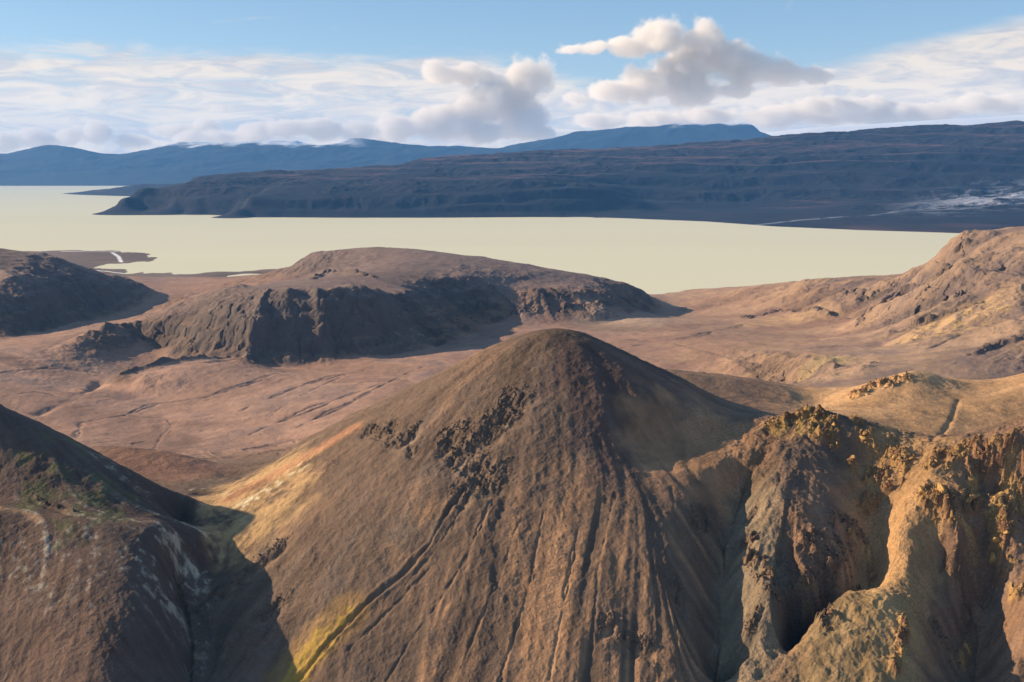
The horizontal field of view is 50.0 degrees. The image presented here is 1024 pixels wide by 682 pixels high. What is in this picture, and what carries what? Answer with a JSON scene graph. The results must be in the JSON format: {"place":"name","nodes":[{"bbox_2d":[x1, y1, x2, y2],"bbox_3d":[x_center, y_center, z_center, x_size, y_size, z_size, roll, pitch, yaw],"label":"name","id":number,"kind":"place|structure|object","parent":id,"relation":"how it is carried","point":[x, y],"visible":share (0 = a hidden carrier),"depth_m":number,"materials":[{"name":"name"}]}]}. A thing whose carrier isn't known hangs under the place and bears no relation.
{"place":"outdoors","nodes":[
{"label":"outdoors","id":0,"kind":"place"},
{"bbox_2d":[0,248,142,356],"bbox_3d":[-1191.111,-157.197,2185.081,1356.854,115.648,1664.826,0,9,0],"label":"shore hill","id":1,"kind":"structure","parent":0,"point":[38,290],"depth_m":1717.01,"materials":[{"name":"brown stone"}]},
{"bbox_2d":[0,404,227,681],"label":"dark hill","id":2,"kind":"structure","parent":0,"point":[57,569],"depth_m":487.70,"materials":[{"name":"brown soil"}]},
{"bbox_2d":[0,123,770,185],"bbox_3d":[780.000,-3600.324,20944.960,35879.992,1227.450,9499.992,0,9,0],"label":"mountains","id":3,"kind":"structure","parent":0,"point":[58,165],"depth_m":21259.43,"materials":[{"name":"blue stone"}]},
{"bbox_2d":[142,247,658,365],"bbox_3d":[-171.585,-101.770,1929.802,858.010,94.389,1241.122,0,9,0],"label":"lakeside hill","id":4,"kind":"structure","parent":0,"point":[337,301],"depth_m":1631.34,"materials":[{"name":"brown stone"}]},
{"bbox_2d":[153,328,792,681],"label":"cone hill","id":5,"kind":"structure","parent":0,"point":[623,491],"depth_m":503.98,"materials":[{"name":"brown soil"}]},
{"bbox_2d":[29,386,756,652],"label":"rubble","id":6,"kind":"object","parent":5,"relation":"on","point":[707,523],"visible":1,"depth_m":524.98,"materials":[{"name":"brown stone"}]},
{"bbox_2d":[7,333,995,677],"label":"rubble","id":7,"kind":"object","parent":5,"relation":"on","point":[483,583],"visible":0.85,"depth_m":513.82,"materials":[{"name":"brown stone"}]},
{"bbox_2d":[221,382,1020,658],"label":"rubble","id":8,"kind":"object","parent":5,"relation":"on","point":[742,541],"visible":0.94,"depth_m":516.62,"materials":[{"name":"brown stone"}]},
{"bbox_2d":[0,186,959,293],"bbox_3d":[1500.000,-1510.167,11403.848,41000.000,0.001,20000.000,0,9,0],"label":"lake","id":9,"kind":"structure","parent":0,"point":[650,256],"depth_m":4253.68,"materials":[{"name":"liquid"}]},
{"bbox_2d":[0,250,990,480],"bbox_3d":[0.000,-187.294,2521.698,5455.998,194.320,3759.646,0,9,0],"label":"valley floor","id":10,"kind":"structure","parent":0,"point":[145,406],"depth_m":1309.94,"materials":[{"name":"brown soil"}]},
{"bbox_2d":[0,0,1023,153],"label":"sky","id":11,"kind":"structure","parent":0,"point":[99,76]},
{"bbox_2d":[62,120,1023,232],"bbox_3d":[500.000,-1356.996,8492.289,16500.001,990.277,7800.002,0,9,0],"label":"plateau","id":12,"kind":"structure","parent":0,"point":[945,178],"depth_m":7414.26,"materials":[{"name":"blue stone"}]},
{"bbox_2d":[665,369,1023,436],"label":"tan hill","id":13,"kind":"structure","parent":0,"point":[931,404],"depth_m":717.16,"materials":[{"name":"brown soil"}]},
{"bbox_2d":[706,404,1023,681],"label":"craggy ridge","id":14,"kind":"structure","parent":0,"point":[863,637],"depth_m":490.22,"materials":[{"name":"brown stone"}]},
{"bbox_2d":[740,509,974,666],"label":"rubble","id":15,"kind":"object","parent":14,"relation":"on","point":[762,576],"visible":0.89,"depth_m":483.93,"materials":[{"name":"brown stone"}]},
{"bbox_2d":[764,374,1023,668],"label":"rubble","id":16,"kind":"object","parent":14,"relation":"on","point":[977,452],"visible":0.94,"depth_m":521.18,"materials":[{"name":"brown stone"}]},
{"bbox_2d":[918,485,924,492],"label":"boulder","id":17,"kind":"object","parent":14,"relation":"on","point":[921,489],"visible":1,"depth_m":506.55,"materials":[{"name":"brown stone"}]},
{"bbox_2d":[937,483,946,493],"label":"boulder","id":18,"kind":"object","parent":14,"relation":"on","point":[940,486],"visible":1,"depth_m":500.90,"materials":[{"name":"brown stone"}]},
{"bbox_2d":[964,497,972,502],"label":"boulder","id":19,"kind":"object","parent":14,"relation":"on","point":[968,499],"visible":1,"depth_m":500.41,"materials":[{"name":"stone"}]},
{"bbox_2d":[989,552,995,562],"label":"boulder","id":20,"kind":"object","parent":14,"relation":"on","point":[992,558],"visible":1,"depth_m":491.04,"materials":[{"name":"stone"}]},
{"bbox_2d":[991,537,999,542],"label":"boulder","id":21,"kind":"object","parent":14,"relation":"on","point":[995,539],"visible":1,"depth_m":491.54,"materials":[{"name":"brown stone"}]},
{"bbox_2d":[998,491,1008,499],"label":"boulder","id":22,"kind":"object","parent":14,"relation":"on","point":[1003,494],"visible":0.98,"depth_m":505.63,"materials":[{"name":"brown stone"}]},
{"bbox_2d":[717,226,1023,386],"bbox_3d":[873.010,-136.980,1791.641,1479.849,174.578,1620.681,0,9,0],"label":"lake ridge","id":23,"kind":"structure","parent":0,"point":[954,307],"depth_m":1342.41,"materials":[{"name":"brown stone"}]}
]}

